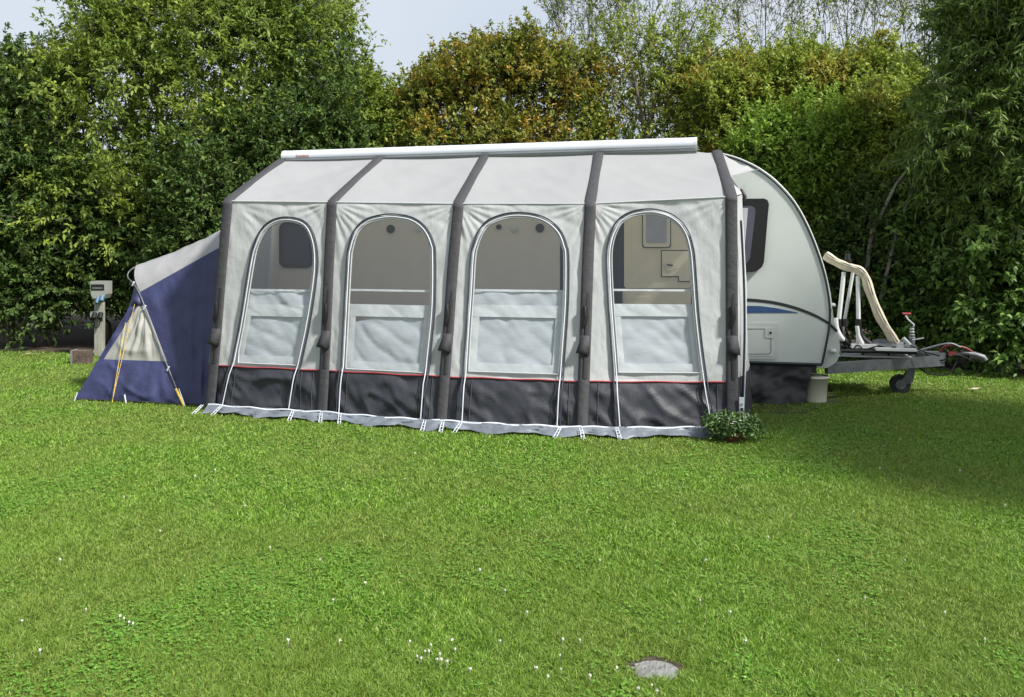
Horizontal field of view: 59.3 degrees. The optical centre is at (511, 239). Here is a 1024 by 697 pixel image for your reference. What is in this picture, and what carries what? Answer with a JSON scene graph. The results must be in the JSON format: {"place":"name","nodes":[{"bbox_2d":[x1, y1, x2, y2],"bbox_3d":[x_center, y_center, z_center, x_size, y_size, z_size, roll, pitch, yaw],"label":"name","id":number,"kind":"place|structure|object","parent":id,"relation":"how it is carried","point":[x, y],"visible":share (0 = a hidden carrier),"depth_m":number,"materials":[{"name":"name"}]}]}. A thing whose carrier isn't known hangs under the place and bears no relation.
{"place":"outdoors","nodes":[
{"label":"outdoors","id":0,"kind":"place"},
{"bbox_2d":[0,125,132,328],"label":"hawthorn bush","id":1,"kind":"object","parent":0,"point":[17,320],"depth_m":16.11,"materials":[{"name":"green plant"}]},
{"bbox_2d":[0,298,1023,696],"bbox_3d":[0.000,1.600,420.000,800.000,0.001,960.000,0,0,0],"label":"ground","id":2,"kind":"structure","parent":0,"point":[832,398],"depth_m":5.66,"materials":[{"name":"green plant"}]},
{"bbox_2d":[70,349,92,363],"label":"stone block","id":3,"kind":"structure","parent":2,"relation":"on","point":[77,356],"depth_m":11.58,"materials":[{"name":"stone"}]},
{"bbox_2d":[90,281,111,355],"bbox_3d":[-5.669,1.083,12.378,0.221,1.034,0.272,0,0,0],"label":"electricity post","id":4,"kind":"object","parent":2,"relation":"on","point":[101,291],"visible":0.98,"depth_m":12.36,"materials":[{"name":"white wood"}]},
{"bbox_2d":[73,231,219,405],"bbox_3d":[-3.493,0.745,9.541,1.488,1.718,1.626,0,0,12],"label":"annex tent","id":5,"kind":"object","parent":2,"relation":"on","point":[156,349],"visible":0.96,"depth_m":9.00,"materials":[{"name":"fabric"}]},
{"bbox_2d":[192,150,757,439],"bbox_3d":[-0.364,0.375,8.403,5.304,2.512,2.028,0,0,12],"label":"awning","id":6,"kind":"object","parent":2,"relation":"on","point":[581,352],"visible":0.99,"depth_m":7.90,"materials":[{"name":"fabric"}]},
{"bbox_2d":[238,221,313,365],"bbox_3d":[-2.188,0.489,8.333,0.733,1.327,0.201,0,0,12],"label":"window","id":7,"kind":"structure","parent":6,"relation":"in","point":[275,320],"depth_m":8.34,"materials":[{"name":"white fabric"}]},
{"bbox_2d":[345,218,431,372],"bbox_3d":[-1.091,0.483,8.052,0.816,1.359,0.285,0,0,18],"label":"window","id":8,"kind":"structure","parent":6,"relation":"in","point":[395,338],"depth_m":8.02,"materials":[{"name":"white fabric"}]},
{"bbox_2d":[468,217,563,374],"bbox_3d":[0.050,0.467,7.767,0.824,1.338,0.332,0,0,12],"label":"window","id":9,"kind":"structure","parent":6,"relation":"in","point":[512,331],"depth_m":7.73,"materials":[{"name":"white fabric"}]},
{"bbox_2d":[611,214,700,372],"bbox_3d":[1.216,0.444,7.593,0.745,1.338,0.268,0,0,2],"label":"window","id":10,"kind":"structure","parent":6,"relation":"in","point":[651,338],"depth_m":7.55,"materials":[{"name":"white fabric"}]},
{"bbox_2d":[0,406,1023,696],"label":"clover","id":11,"kind":"object","parent":2,"relation":"on","point":[222,598],"visible":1,"depth_m":4.15,"materials":[{"name":"green plant"}]},
{"bbox_2d":[268,137,987,403],"bbox_3d":[1.099,0.291,10.075,7.790,2.618,2.122,0,0,12],"label":"caravan","id":12,"kind":"object","parent":2,"relation":"on","point":[793,341],"visible":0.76,"depth_m":9.04,"materials":[{"name":"metal"}]},
{"bbox_2d":[279,222,312,267],"bbox_3d":[-2.369,0.055,9.873,0.402,0.505,0.023,0,0,12],"label":"side window","id":13,"kind":"structure","parent":12,"relation":"in","point":[295,248],"depth_m":9.86,"materials":[{"name":"grey glass"}]},
{"bbox_2d":[560,223,625,303],"bbox_3d":[0.825,0.596,9.188,0.676,1.932,0.003,0,0,12],"label":"doorway","id":14,"kind":"structure","parent":12,"relation":"in","point":[614,258],"depth_m":9.14,"materials":[{"name":"black rubber"}]},
{"bbox_2d":[622,291,690,303],"bbox_3d":[1.438,0.985,9.028,0.703,0.956,0.055,0,0,12],"label":"lower door","id":15,"kind":"structure","parent":12,"relation":"in","point":[628,297],"depth_m":9.01,"materials":[{"name":"beige plastic"}]},
{"bbox_2d":[624,215,691,303],"bbox_3d":[1.481,0.547,8.992,0.720,1.798,0.115,0,0,12],"label":"upper door","id":16,"kind":"structure","parent":12,"relation":"in","point":[656,255],"depth_m":8.99,"materials":[{"name":"beige plastic"}]},
{"bbox_2d":[740,189,768,271],"bbox_3d":[2.292,-0.096,8.836,0.448,0.818,0.078,0,0,12],"label":"window","id":17,"kind":"structure","parent":12,"relation":"in","point":[755,211],"depth_m":8.82,"materials":[{"name":"black plastic"}]},
{"bbox_2d":[822,252,939,356],"bbox_3d":[3.796,0.659,9.323,1.118,1.081,0.550,0,0,12],"label":"bike rack","id":18,"kind":"object","parent":12,"relation":"on","point":[892,343],"visible":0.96,"depth_m":9.28,"materials":[{"name":"white metal"},{"name":"cream plastic"},{"name":"black plastic"}]},
{"bbox_2d":[624,656,685,685],"bbox_3d":[0.531,1.595,3.341,0.240,0.008,0.240,0,0,0],"label":"drain cover","id":19,"kind":"object","parent":2,"relation":"on","point":[656,665],"visible":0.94,"depth_m":3.35,"materials":[{"name":"concrete"}]},
{"bbox_2d":[699,407,768,442],"bbox_3d":[1.777,1.486,7.163,0.567,0.313,0.451,0,0,0],"label":"bush","id":20,"kind":"object","parent":2,"relation":"on","point":[731,426],"visible":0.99,"depth_m":7.08,"materials":[{"name":"green plant"}]},
{"bbox_2d":[752,402,818,412],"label":"worn ground","id":21,"kind":"structure","parent":2,"relation":"on","point":[780,405],"depth_m":8.51,"materials":[{"name":"soil"}]},
{"bbox_2d":[804,373,829,403],"bbox_3d":[2.992,1.465,8.888,0.280,0.262,0.280,0,0,12],"label":"plastic tub","id":22,"kind":"object","parent":2,"relation":"on","point":[816,391],"visible":0.69,"depth_m":8.79,"materials":[{"name":"white plastic"}]},
{"bbox_2d":[0,316,1023,376],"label":"hedge soil","id":23,"kind":"structure","parent":0,"point":[79,337],"depth_m":14.15,"materials":[{"name":"brown soil"}]},
{"bbox_2d":[0,21,97,342],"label":"hedge tree","id":24,"kind":"object","parent":23,"relation":"on","point":[10,138],"visible":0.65,"depth_m":13.71,"materials":[{"name":"green plant"}]},
{"bbox_2d":[0,157,130,350],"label":"hedge bush","id":25,"kind":"object","parent":23,"relation":"on","point":[28,277],"visible":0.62,"depth_m":13.11,"materials":[{"name":"green plant"}]},
{"bbox_2d":[11,137,173,341],"bbox_3d":[-6.022,0.012,13.797,2.824,3.205,2.495,0,0,0],"label":"hedge bush","id":26,"kind":"object","parent":23,"relation":"on","point":[121,289],"visible":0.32,"depth_m":13.32,"materials":[{"name":"green plant"}]},
{"bbox_2d":[0,0,393,279],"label":"hedge tree","id":27,"kind":"object","parent":23,"relation":"on","point":[125,33],"visible":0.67,"depth_m":13.78,"materials":[{"name":"green plant"}]},
{"bbox_2d":[116,70,295,300],"bbox_3d":[-4.417,-0.450,13.138,2.895,4.113,2.526,0,0,0],"label":"hedge bush","id":28,"kind":"object","parent":23,"relation":"on","point":[202,219],"visible":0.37,"depth_m":12.82,"materials":[{"name":"green plant"}]},
{"bbox_2d":[211,11,378,203],"bbox_3d":[-3.201,-0.964,13.769,2.768,5.154,2.860,0,0,0],"label":"hedge bush","id":29,"kind":"object","parent":23,"relation":"on","point":[304,121],"visible":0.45,"depth_m":13.38,"materials":[{"name":"green plant"}]},
{"bbox_2d":[310,33,450,147],"bbox_3d":[-2.281,-0.971,14.873,3.284,5.157,2.642,0,0,0],"label":"hedge tree","id":30,"kind":"object","parent":23,"relation":"on","point":[385,97],"visible":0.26,"depth_m":14.58,"materials":[{"name":"green plant"}]},
{"bbox_2d":[369,5,642,146],"bbox_3d":[-0.294,-1.119,15.033,5.340,5.472,3.162,0,0,0],"label":"hedge tree","id":31,"kind":"object","parent":23,"relation":"on","point":[516,64],"visible":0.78,"depth_m":14.63,"materials":[{"name":"green plant"}]},
{"bbox_2d":[534,0,661,140],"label":"wispy willow","id":32,"kind":"object","parent":23,"relation":"on","point":[590,6],"visible":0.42,"depth_m":18.59,"materials":[{"name":"green plant"}]},
{"bbox_2d":[550,0,757,151],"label":"hedge tree","id":33,"kind":"object","parent":23,"relation":"on","point":[629,43],"visible":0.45,"depth_m":15.15,"materials":[{"name":"green plant"}]},
{"bbox_2d":[581,0,753,135],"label":"wispy willow","id":34,"kind":"object","parent":23,"relation":"on","point":[688,12],"visible":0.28,"depth_m":18.11,"materials":[{"name":"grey plant"}]},
{"bbox_2d":[695,0,856,52],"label":"wispy willow","id":35,"kind":"object","parent":23,"relation":"on","point":[766,6],"visible":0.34,"depth_m":18.64,"materials":[{"name":"green plant"}]},
{"bbox_2d":[645,3,939,223],"bbox_3d":[4.800,-1.161,14.981,5.285,5.569,2.896,0,0,-26],"label":"hedge tree","id":36,"kind":"object","parent":23,"relation":"on","point":[781,70],"visible":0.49,"depth_m":14.49,"materials":[{"name":"green plant"}]},
{"bbox_2d":[711,78,887,243],"bbox_3d":[4.282,-0.392,13.180,2.742,3.998,2.258,0,0,0],"label":"hedge bush","id":37,"kind":"object","parent":23,"relation":"on","point":[799,157],"visible":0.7,"depth_m":12.89,"materials":[{"name":"green plant"}]},
{"bbox_2d":[767,0,922,51],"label":"wispy willow","id":38,"kind":"object","parent":23,"relation":"on","point":[835,6],"visible":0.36,"depth_m":18.30,"materials":[{"name":"green plant"}]},
{"bbox_2d":[814,158,928,342],"bbox_3d":[4.740,0.313,12.271,2.429,2.855,1.778,0,0,20],"label":"hedge bush","id":39,"kind":"object","parent":23,"relation":"on","point":[849,232],"visible":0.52,"depth_m":11.93,"materials":[{"name":"green plant"}]},
{"bbox_2d":[852,0,939,82],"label":"wispy willow","id":40,"kind":"object","parent":23,"relation":"on","point":[899,7],"visible":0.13,"depth_m":18.14,"materials":[{"name":"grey plant"}]},
{"bbox_2d":[820,54,972,226],"bbox_3d":[5.730,-0.651,13.027,2.676,4.518,2.624,0,0,0],"label":"hedge bush","id":41,"kind":"object","parent":23,"relation":"on","point":[883,115],"visible":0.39,"depth_m":12.88,"materials":[{"name":"green plant"}]},
{"bbox_2d":[833,159,1004,364],"bbox_3d":[5.636,0.370,11.964,2.564,3.073,2.215,0,0,21],"label":"hedge bush","id":42,"kind":"object","parent":23,"relation":"on","point":[921,252],"visible":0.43,"depth_m":11.54,"materials":[{"name":"green plant"}]},
{"bbox_2d":[860,0,1023,369],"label":"willow tree","id":43,"kind":"object","parent":23,"relation":"on","point":[973,144],"visible":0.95,"depth_m":10.86,"materials":[{"name":"green plant"}]},
{"bbox_2d":[903,185,1023,381],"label":"hedge bush","id":44,"kind":"object","parent":23,"relation":"on","point":[1000,327],"visible":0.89,"depth_m":10.66,"materials":[{"name":"green plant"}]},
{"bbox_2d":[0,0,1023,173],"label":"sky","id":45,"kind":"structure","parent":0,"point":[405,24],"materials":[{"name":"white"}]},
{"bbox_2d":[620,124,639,139],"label":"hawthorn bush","id":46,"kind":"object","parent":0,"point":[633,134],"depth_m":16.83,"materials":[{"name":"green plant"}]}
]}

